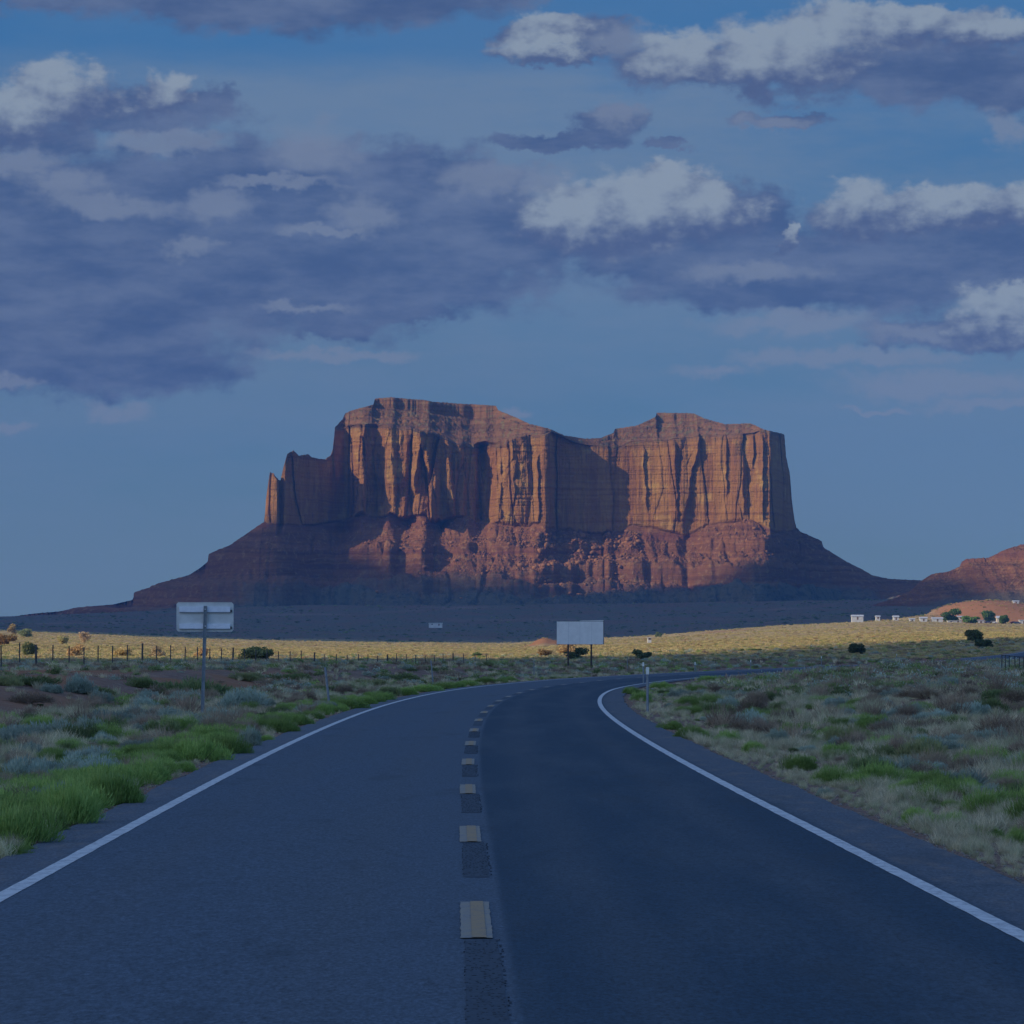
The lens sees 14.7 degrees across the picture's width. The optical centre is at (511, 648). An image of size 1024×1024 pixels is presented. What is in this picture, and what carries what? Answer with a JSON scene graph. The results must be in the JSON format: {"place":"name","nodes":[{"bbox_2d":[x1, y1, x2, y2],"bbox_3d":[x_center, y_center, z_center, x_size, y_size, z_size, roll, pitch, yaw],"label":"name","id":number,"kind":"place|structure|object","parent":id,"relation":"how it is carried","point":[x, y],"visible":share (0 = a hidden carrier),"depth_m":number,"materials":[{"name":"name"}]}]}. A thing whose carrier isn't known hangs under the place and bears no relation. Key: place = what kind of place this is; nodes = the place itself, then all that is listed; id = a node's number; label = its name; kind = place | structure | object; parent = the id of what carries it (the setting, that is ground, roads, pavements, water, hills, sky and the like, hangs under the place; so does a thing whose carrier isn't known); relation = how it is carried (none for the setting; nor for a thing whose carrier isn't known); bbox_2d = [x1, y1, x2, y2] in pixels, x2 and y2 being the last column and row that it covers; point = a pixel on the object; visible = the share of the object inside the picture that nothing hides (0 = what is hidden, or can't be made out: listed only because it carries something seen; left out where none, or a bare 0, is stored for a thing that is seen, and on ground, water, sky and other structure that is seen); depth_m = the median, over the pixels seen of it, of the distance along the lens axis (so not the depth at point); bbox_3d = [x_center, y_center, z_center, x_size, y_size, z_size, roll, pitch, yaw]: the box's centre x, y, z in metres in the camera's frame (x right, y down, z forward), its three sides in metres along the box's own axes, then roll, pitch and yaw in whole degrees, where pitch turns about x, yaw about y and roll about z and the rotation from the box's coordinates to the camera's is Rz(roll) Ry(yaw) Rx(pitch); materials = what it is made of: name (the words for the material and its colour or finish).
{"place":"outdoors","nodes":[
{"label":"outdoors","id":0,"kind":"place"},
{"bbox_2d":[0,651,1023,1023],"bbox_3d":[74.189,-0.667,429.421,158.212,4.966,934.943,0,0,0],"label":"road","id":1,"kind":"structure","parent":0,"point":[322,879],"depth_m":29.19,"materials":[{"name":"asphalt"}]},
{"bbox_2d":[459,826,481,841],"bbox_3d":[-0.405,1.782,38.325,0.208,0.001,3.250,0,0,-1],"label":"dash","id":2,"kind":"object","parent":1,"relation":"on","point":[463,833],"visible":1,"depth_m":38.10,"materials":[{"name":"white paint"}]},
{"bbox_2d":[461,794,480,812],"bbox_3d":[-0.482,1.787,46.075,0.216,0.001,5.550,0,0,-1],"label":"milled strip","id":3,"kind":"object","parent":1,"relation":"on","point":[466,803],"visible":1,"depth_m":45.83,"materials":[{"name":"asphalt"}]},
{"bbox_2d":[467,825,476,840],"bbox_3d":[-0.389,1.778,38.325,0.090,0.001,3.250,0,0,-1],"label":"road marking","id":4,"kind":"object","parent":1,"relation":"on","point":[471,833],"visible":1,"depth_m":38.22,"materials":[{"name":"yellow paint"}]},
{"bbox_2d":[462,842,489,876],"bbox_3d":[-0.317,1.787,33.875,0.222,0.001,5.551,0,0,-1],"label":"milled strip","id":5,"kind":"object","parent":1,"relation":"on","point":[469,871],"visible":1,"depth_m":33.35,"materials":[{"name":"asphalt"}]},
{"bbox_2d":[460,902,492,937],"bbox_3d":[-0.241,1.782,26.250,0.210,0.001,3.500,0,0,-1],"label":"dash","id":6,"kind":"object","parent":1,"relation":"on","point":[465,921],"visible":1,"depth_m":25.96,"materials":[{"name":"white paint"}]},
{"bbox_2d":[470,901,485,936],"bbox_3d":[-0.226,1.778,26.250,0.090,0.001,3.500,0,0,-1],"label":"road marking","id":7,"kind":"object","parent":1,"relation":"on","point":[478,926],"visible":1,"depth_m":26.09,"materials":[{"name":"yellow paint"}]},
{"bbox_2d":[461,732,511,1019],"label":"milled ridges","id":8,"kind":"object","parent":1,"relation":"on","point":[500,945],"visible":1,"depth_m":23.41,"materials":[{"name":"asphalt"}]},
{"bbox_2d":[465,939,510,1023],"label":"milled strip","id":9,"kind":"object","parent":1,"relation":"on","point":[473,984],"visible":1,"depth_m":21.14,"materials":[{"name":"asphalt"}]},
{"bbox_2d":[0,652,1020,901],"bbox_3d":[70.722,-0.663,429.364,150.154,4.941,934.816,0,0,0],"label":"edge line","id":10,"kind":"object","parent":1,"relation":"on","point":[36,876],"visible":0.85,"depth_m":40.82,"materials":[{"name":"white paint"}]},
{"bbox_2d":[598,675,1023,941],"bbox_3d":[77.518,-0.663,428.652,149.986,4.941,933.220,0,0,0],"label":"edge line","id":11,"kind":"object","parent":1,"relation":"on","point":[1000,924],"visible":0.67,"depth_m":35.04,"materials":[{"name":"white paint"}]},
{"bbox_2d":[0,599,1023,883],"bbox_3d":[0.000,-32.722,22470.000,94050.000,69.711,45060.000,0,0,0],"label":"ground","id":12,"kind":"structure","parent":0,"point":[396,617],"depth_m":3119.52,"materials":[{"name":"soil"}]},
{"bbox_2d":[0,634,16,644],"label":"field bush","id":13,"kind":"object","parent":12,"relation":"on","point":[3,640],"visible":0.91,"depth_m":1075.48,"materials":[{"name":"orange plant"}]},
{"bbox_2d":[0,672,24,686],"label":"olive brush","id":14,"kind":"object","parent":12,"relation":"on","point":[9,680],"visible":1,"depth_m":133.78,"materials":[{"name":"green plant"}]},
{"bbox_2d":[2,843,35,855],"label":"rabbitbrush","id":15,"kind":"object","parent":12,"relation":"on","point":[20,851],"visible":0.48,"depth_m":35.18,"materials":[{"name":"green plant"}]},
{"bbox_2d":[0,747,39,763],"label":"dry brush","id":16,"kind":"object","parent":12,"relation":"on","point":[12,754],"visible":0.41,"depth_m":63.31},
{"bbox_2d":[21,641,37,654],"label":"field bush","id":17,"kind":"object","parent":12,"relation":"on","point":[30,647],"visible":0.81,"depth_m":678.91,"materials":[{"name":"green plant"}]},
{"bbox_2d":[3,690,60,704],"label":"dry brush","id":18,"kind":"object","parent":12,"relation":"on","point":[22,699],"visible":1,"depth_m":120.21,"materials":[{"name":"plant"}]},
{"bbox_2d":[0,799,66,844],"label":"rabbitbrush","id":19,"kind":"object","parent":12,"relation":"on","point":[15,822],"visible":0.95,"depth_m":37.12,"materials":[{"name":"green plant"}]},
{"bbox_2d":[13,674,61,685],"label":"olive brush","id":20,"kind":"object","parent":12,"relation":"on","point":[30,680],"visible":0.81,"depth_m":135.50,"materials":[{"name":"green plant"}]},
{"bbox_2d":[0,717,75,736],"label":"sagebrush","id":21,"kind":"object","parent":12,"relation":"on","point":[40,727],"visible":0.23,"depth_m":81.26,"materials":[{"name":"grey plant"}]},
{"bbox_2d":[21,800,71,832],"bbox_3d":[-4.793,1.711,39.842,0.776,0.381,0.825,0,0,6],"label":"rabbitbrush","id":22,"kind":"object","parent":12,"relation":"on","point":[64,824],"visible":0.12,"depth_m":39.78,"materials":[{"name":"green plant"}]},
{"bbox_2d":[35,748,66,761],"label":"rabbitbrush","id":23,"kind":"object","parent":12,"relation":"on","point":[57,755],"visible":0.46,"depth_m":63.99,"materials":[{"name":"green plant"}]},
{"bbox_2d":[39,682,63,693],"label":"sagebrush","id":24,"kind":"object","parent":12,"relation":"on","point":[54,688],"visible":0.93,"depth_m":133.44,"materials":[{"name":"grey plant"}]},
{"bbox_2d":[24,773,108,825],"bbox_3d":[-4.634,1.594,41.404,0.917,0.627,0.882,0,0,-38],"label":"rabbitbrush","id":25,"kind":"object","parent":12,"relation":"on","point":[80,808],"visible":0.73,"depth_m":41.25,"materials":[{"name":"green plant"}]},
{"bbox_2d":[66,643,84,656],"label":"field bush","id":26,"kind":"object","parent":12,"relation":"on","point":[77,651],"visible":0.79,"depth_m":652.65,"materials":[{"name":"beige plant"}]},
{"bbox_2d":[40,782,116,808],"bbox_3d":[-5.052,1.716,45.717,1.098,0.395,1.053,0,0,28],"label":"rabbitbrush","id":27,"kind":"object","parent":12,"relation":"on","point":[102,800],"visible":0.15,"depth_m":45.62,"materials":[{"name":"green plant"}]},
{"bbox_2d":[58,750,99,769],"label":"sagebrush","id":28,"kind":"object","parent":12,"relation":"on","point":[74,760],"visible":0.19,"depth_m":59.14,"materials":[{"name":"grey plant"}]},
{"bbox_2d":[64,673,98,693],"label":"sagebrush","id":29,"kind":"object","parent":12,"relation":"on","point":[76,684],"visible":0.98,"depth_m":136.32,"materials":[{"name":"grey plant"}]},
{"bbox_2d":[74,714,105,729],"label":"sagebrush","id":30,"kind":"object","parent":12,"relation":"on","point":[79,722],"visible":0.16,"depth_m":84.28,"materials":[{"name":"grey plant"}]},
{"bbox_2d":[90,689,115,702],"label":"sagebrush","id":31,"kind":"object","parent":12,"relation":"on","point":[108,698],"visible":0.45,"depth_m":134.03,"materials":[{"name":"grey plant"}]},
{"bbox_2d":[86,707,133,720],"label":"sagebrush","id":32,"kind":"object","parent":12,"relation":"on","point":[117,714],"visible":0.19,"depth_m":98.58,"materials":[{"name":"grey plant"}]},
{"bbox_2d":[77,763,147,805],"bbox_3d":[-4.828,1.614,46.772,0.960,0.589,0.845,0,0,31],"label":"rabbitbrush","id":33,"kind":"object","parent":12,"relation":"on","point":[125,791],"visible":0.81,"depth_m":46.63,"materials":[{"name":"green plant"}]},
{"bbox_2d":[75,760,166,786],"bbox_3d":[-5.397,1.715,53.687,1.370,0.440,1.277,0,0,16],"label":"rabbitbrush","id":34,"kind":"object","parent":12,"relation":"on","point":[134,773],"visible":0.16,"depth_m":53.55,"materials":[{"name":"green plant"}]},
{"bbox_2d":[120,703,153,716],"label":"sagebrush","id":35,"kind":"object","parent":12,"relation":"on","point":[130,707],"visible":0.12,"depth_m":104.54,"materials":[{"name":"grey plant"}]},
{"bbox_2d":[123,675,162,687],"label":"olive brush","id":36,"kind":"object","parent":12,"relation":"on","point":[145,682],"visible":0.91,"depth_m":150.60,"materials":[{"name":"green plant"}]},
{"bbox_2d":[125,755,171,781],"bbox_3d":[-5.044,1.691,55.301,0.749,0.439,0.868,0,0,29],"label":"rabbitbrush","id":37,"kind":"object","parent":12,"relation":"on","point":[152,763],"visible":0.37,"depth_m":55.20,"materials":[{"name":"green plant"}]},
{"bbox_2d":[150,706,181,716],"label":"sagebrush","id":38,"kind":"object","parent":12,"relation":"on","point":[167,710],"visible":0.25,"depth_m":100.90,"materials":[{"name":"grey plant"}]},
{"bbox_2d":[150,736,189,750],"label":"rabbitbrush","id":39,"kind":"object","parent":12,"relation":"on","point":[164,744],"visible":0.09,"depth_m":66.95,"materials":[{"name":"green plant"}]},
{"bbox_2d":[162,758,197,771],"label":"rabbitbrush","id":40,"kind":"object","parent":12,"relation":"on","point":[185,766],"visible":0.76,"depth_m":59.37,"materials":[{"name":"green plant"}]},
{"bbox_2d":[154,675,232,693],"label":"olive brush","id":41,"kind":"object","parent":12,"relation":"on","point":[193,682],"visible":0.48,"depth_m":147.32,"materials":[{"name":"green plant"}]},
{"bbox_2d":[171,734,235,761],"bbox_3d":[-5.088,1.649,64.824,1.122,0.531,1.121,0,0,-38],"label":"rabbitbrush","id":42,"kind":"object","parent":12,"relation":"on","point":[201,750],"visible":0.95,"depth_m":64.74,"materials":[{"name":"green plant"}]},
{"bbox_2d":[176,602,233,713],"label":"road sign","id":43,"kind":"object","parent":12,"relation":"on","point":[204,617],"visible":0.95,"depth_m":108.07,"materials":[{"name":"metal"}]},
{"bbox_2d":[188,722,238,736],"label":"rabbitbrush","id":44,"kind":"object","parent":12,"relation":"on","point":[203,729],"visible":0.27,"depth_m":80.82,"materials":[{"name":"green plant"}]},
{"bbox_2d":[205,729,254,753],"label":"rabbitbrush","id":45,"kind":"object","parent":12,"relation":"on","point":[238,747],"visible":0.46,"depth_m":68.67,"materials":[{"name":"green plant"}]},
{"bbox_2d":[0,643,486,666],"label":"wire fence","id":46,"kind":"object","parent":12,"relation":"on","point":[98,656],"visible":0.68,"depth_m":275.80,"materials":[{"name":"metal"}]},
{"bbox_2d":[215,686,271,708],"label":"sagebrush","id":47,"kind":"object","parent":12,"relation":"on","point":[231,698],"visible":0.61,"depth_m":120.73,"materials":[{"name":"grey plant"}]},
{"bbox_2d":[228,671,265,680],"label":"olive brush","id":48,"kind":"object","parent":12,"relation":"on","point":[251,676],"visible":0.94,"depth_m":183.41,"materials":[{"name":"green plant"}]},
{"bbox_2d":[237,725,262,746],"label":"sagebrush","id":49,"kind":"object","parent":12,"relation":"on","point":[252,737],"visible":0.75,"depth_m":74.43,"materials":[{"name":"grey plant"}]},
{"bbox_2d":[238,646,274,658],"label":"juniper bush","id":50,"kind":"object","parent":12,"relation":"on","point":[260,654],"visible":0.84,"depth_m":594.94,"materials":[{"name":"green plant"}]},
{"bbox_2d":[265,717,300,732],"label":"rabbitbrush","id":51,"kind":"object","parent":12,"relation":"on","point":[282,726],"visible":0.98,"depth_m":87.06,"materials":[{"name":"green plant"}]},
{"bbox_2d":[266,672,311,681],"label":"olive brush","id":52,"kind":"object","parent":12,"relation":"on","point":[300,675],"visible":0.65,"depth_m":195.83,"materials":[{"name":"green plant"}]},
{"bbox_2d":[292,712,315,724],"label":"rabbitbrush","id":53,"kind":"object","parent":12,"relation":"on","point":[301,719],"visible":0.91,"depth_m":95.50,"materials":[{"name":"green plant"}]},
{"bbox_2d":[299,708,324,718],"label":"rabbitbrush","id":54,"kind":"object","parent":12,"relation":"on","point":[315,714],"visible":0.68,"depth_m":103.74,"materials":[{"name":"green plant"}]},
{"bbox_2d":[314,702,334,714],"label":"rabbitbrush","id":55,"kind":"object","parent":12,"relation":"on","point":[324,707],"visible":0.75,"depth_m":110.34,"materials":[{"name":"green plant"}]},
{"bbox_2d":[329,695,372,708],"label":"rabbitbrush","id":56,"kind":"object","parent":12,"relation":"on","point":[352,704],"visible":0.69,"depth_m":120.93,"materials":[{"name":"green plant"}]},
{"bbox_2d":[350,678,389,685],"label":"olive brush","id":57,"kind":"object","parent":12,"relation":"on","point":[377,681],"visible":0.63,"depth_m":188.56,"materials":[{"name":"green plant"}]},
{"bbox_2d":[371,672,420,679],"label":"olive brush","id":58,"kind":"object","parent":12,"relation":"on","point":[404,675],"visible":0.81,"depth_m":230.44,"materials":[{"name":"green plant"}]},
{"bbox_2d":[395,686,419,695],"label":"rabbitbrush","id":59,"kind":"object","parent":12,"relation":"on","point":[405,690],"visible":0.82,"depth_m":156.07,"materials":[{"name":"green plant"}]},
{"bbox_2d":[411,683,445,691],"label":"rabbitbrush","id":60,"kind":"object","parent":12,"relation":"on","point":[423,688],"visible":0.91,"depth_m":169.51,"materials":[{"name":"green plant"}]},
{"bbox_2d":[22,397,920,615],"bbox_3d":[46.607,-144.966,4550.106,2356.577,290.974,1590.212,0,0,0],"label":"butte","id":61,"kind":"object","parent":12,"relation":"on","point":[682,479],"visible":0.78,"depth_m":4464.40,"materials":[{"name":"stone"}]},
{"bbox_2d":[352,517,821,598],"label":"talus boulders","id":62,"kind":"object","parent":61,"relation":"on","point":[540,550],"visible":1,"depth_m":4440.52,"materials":[{"name":"stone"}]},
{"bbox_2d":[0,598,1004,642],"bbox_3d":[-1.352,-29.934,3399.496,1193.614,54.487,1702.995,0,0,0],"label":"plain brush","id":63,"kind":"object","parent":12,"relation":"on","point":[537,635],"visible":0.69,"depth_m":3448.19,"materials":[{"name":"plant"}]},
{"bbox_2d":[0,672,1023,829],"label":"scrub","id":64,"kind":"object","parent":12,"relation":"on","point":[929,751],"visible":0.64,"depth_m":79.42,"materials":[{"name":"plant"}]},
{"bbox_2d":[0,658,1023,876],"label":"dry grass","id":65,"kind":"structure","parent":12,"relation":"on","point":[956,835],"depth_m":71.79,"materials":[{"name":"plant"}]},
{"bbox_2d":[0,637,1023,705],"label":"distant scrub","id":66,"kind":"object","parent":12,"relation":"on","point":[987,667],"visible":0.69,"depth_m":241.50,"materials":[{"name":"plant"}]},
{"bbox_2d":[0,599,1023,661],"bbox_3d":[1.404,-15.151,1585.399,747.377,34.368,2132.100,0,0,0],"label":"sunlit grass","id":67,"kind":"structure","parent":12,"relation":"on","point":[105,650],"depth_m":995.01,"materials":[{"name":"plant"}]},
{"bbox_2d":[36,701,1022,882],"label":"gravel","id":68,"kind":"structure","parent":12,"relation":"on","point":[877,817],"depth_m":45.41,"materials":[{"name":"gravel"}]},
{"bbox_2d":[564,647,588,658],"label":"juniper bush","id":69,"kind":"object","parent":12,"relation":"on","point":[578,652],"visible":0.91,"depth_m":591.11,"materials":[{"name":"green plant"}]},
{"bbox_2d":[557,620,603,665],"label":"blank board","id":70,"kind":"object","parent":12,"relation":"on","point":[590,632],"visible":1,"depth_m":329.97,"materials":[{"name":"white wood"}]},
{"bbox_2d":[632,649,651,658],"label":"juniper bush","id":71,"kind":"object","parent":12,"relation":"on","point":[639,654],"visible":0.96,"depth_m":567.12,"materials":[{"name":"green plant"}]},
{"bbox_2d":[646,667,648,711],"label":"marker post","id":72,"kind":"object","parent":12,"relation":"on","point":[647,688],"visible":0.85,"depth_m":113.68,"materials":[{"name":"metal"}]},
{"bbox_2d":[656,720,683,729],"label":"rabbitbrush","id":73,"kind":"object","parent":12,"relation":"on","point":[672,725],"visible":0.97,"depth_m":91.06,"materials":[{"name":"green plant"}]},
{"bbox_2d":[673,723,707,738],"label":"rabbitbrush","id":74,"kind":"object","parent":12,"relation":"on","point":[692,728],"visible":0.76,"depth_m":81.90,"materials":[{"name":"green plant"}]},
{"bbox_2d":[701,701,736,713],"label":"olive brush","id":75,"kind":"object","parent":12,"relation":"on","point":[707,707],"visible":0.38,"depth_m":113.58,"materials":[{"name":"green plant"}]},
{"bbox_2d":[714,730,744,740],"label":"rabbitbrush","id":76,"kind":"object","parent":12,"relation":"on","point":[728,734],"visible":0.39,"depth_m":79.14,"materials":[{"name":"green plant"}]},
{"bbox_2d":[741,740,765,752],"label":"rabbitbrush","id":77,"kind":"object","parent":12,"relation":"on","point":[749,744],"visible":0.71,"depth_m":71.70,"materials":[{"name":"green plant"}]},
{"bbox_2d":[744,688,770,702],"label":"dry brush","id":78,"kind":"object","parent":12,"relation":"on","point":[763,696],"visible":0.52,"depth_m":125.23,"materials":[{"name":"plant"}]},
{"bbox_2d":[777,751,819,770],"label":"rabbitbrush","id":79,"kind":"object","parent":12,"relation":"on","point":[806,763],"visible":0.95,"depth_m":61.72,"materials":[{"name":"green plant"}]},
{"bbox_2d":[809,763,850,784],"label":"rabbitbrush","id":80,"kind":"object","parent":12,"relation":"on","point":[827,775],"visible":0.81,"depth_m":55.26,"materials":[{"name":"green plant"}]},
{"bbox_2d":[821,747,867,760],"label":"olive brush","id":81,"kind":"object","parent":12,"relation":"on","point":[832,753],"visible":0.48,"depth_m":67.18,"materials":[{"name":"green plant"}]},
{"bbox_2d":[848,643,865,653],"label":"juniper bush","id":82,"kind":"object","parent":12,"relation":"on","point":[856,648],"visible":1,"depth_m":599.95,"materials":[{"name":"green plant"}]},
{"bbox_2d":[884,729,911,755],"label":"dry brush","id":83,"kind":"object","parent":12,"relation":"on","point":[896,740],"visible":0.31,"depth_m":69.29,"materials":[{"name":"plant"}]},
{"bbox_2d":[900,804,932,822],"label":"rabbitbrush","id":84,"kind":"object","parent":12,"relation":"on","point":[911,810],"visible":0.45,"depth_m":42.77,"materials":[{"name":"green plant"}]},
{"bbox_2d":[891,685,943,698],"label":"dry brush","id":85,"kind":"object","parent":12,"relation":"on","point":[912,694],"visible":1,"depth_m":112.03,"materials":[{"name":"plant"}]},
{"bbox_2d":[887,711,949,729],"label":"dry brush","id":86,"kind":"object","parent":12,"relation":"on","point":[932,720],"visible":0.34,"depth_m":88.36,"materials":[{"name":"plant"}]},
{"bbox_2d":[826,599,1022,623],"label":"mound brush","id":87,"kind":"object","parent":12,"relation":"on","point":[947,609],"visible":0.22,"depth_m":2542.62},
{"bbox_2d":[926,810,966,822],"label":"rabbitbrush","id":88,"kind":"object","parent":12,"relation":"on","point":[954,817],"visible":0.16,"depth_m":41.30,"materials":[{"name":"green plant"}]},
{"bbox_2d":[925,726,968,740],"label":"dry brush","id":89,"kind":"object","parent":12,"relation":"on","point":[948,733],"visible":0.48,"depth_m":79.93,"materials":[{"name":"plant"}]},
{"bbox_2d":[941,608,961,620],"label":"cottonwood tree","id":90,"kind":"object","parent":12,"relation":"on","point":[949,615],"visible":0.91,"depth_m":2402.22,"materials":[{"name":"green plant"}]},
{"bbox_2d":[928,689,986,708],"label":"dry brush","id":91,"kind":"object","parent":12,"relation":"on","point":[953,697],"visible":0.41,"depth_m":105.06,"materials":[{"name":"plant"}]},
{"bbox_2d":[941,766,989,785],"bbox_3d":[6.033,1.778,54.308,0.958,0.345,0.832,0,0,23],"label":"sagebrush","id":92,"kind":"object","parent":12,"relation":"on","point":[975,776],"visible":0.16,"depth_m":54.22,"materials":[{"name":"grey plant"}]},
{"bbox_2d":[964,629,983,640],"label":"juniper bush","id":93,"kind":"object","parent":12,"relation":"on","point":[973,634],"visible":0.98,"depth_m":684.41,"materials":[{"name":"green plant"}]},
{"bbox_2d":[974,639,993,647],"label":"juniper bush","id":94,"kind":"object","parent":12,"relation":"on","point":[982,643],"visible":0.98,"depth_m":621.87,"materials":[{"name":"green plant"}]},
{"bbox_2d":[964,825,1005,838],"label":"rabbitbrush","id":95,"kind":"object","parent":12,"relation":"on","point":[998,833],"visible":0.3,"depth_m":39.82,"materials":[{"name":"green plant"}]},
{"bbox_2d":[969,706,1023,733],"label":"dry brush","id":96,"kind":"object","parent":12,"relation":"on","point":[992,722],"visible":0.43,"depth_m":82.47,"materials":[{"name":"plant"}]},
{"bbox_2d":[1000,824,1023,844],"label":"rabbitbrush","id":97,"kind":"object","parent":12,"relation":"on","point":[1018,835],"visible":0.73,"depth_m":38.05,"materials":[{"name":"green plant"}]},
{"bbox_2d":[0,0,1023,616],"label":"sky","id":98,"kind":"structure","parent":0,"point":[230,230],"materials":[{"name":"blue"}]},
{"bbox_2d":[871,544,1023,606],"bbox_3d":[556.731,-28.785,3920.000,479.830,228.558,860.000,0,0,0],"label":"hills","id":99,"kind":"structure","parent":0,"point":[999,575],"depth_m":3748.80,"materials":[{"name":"stone"}]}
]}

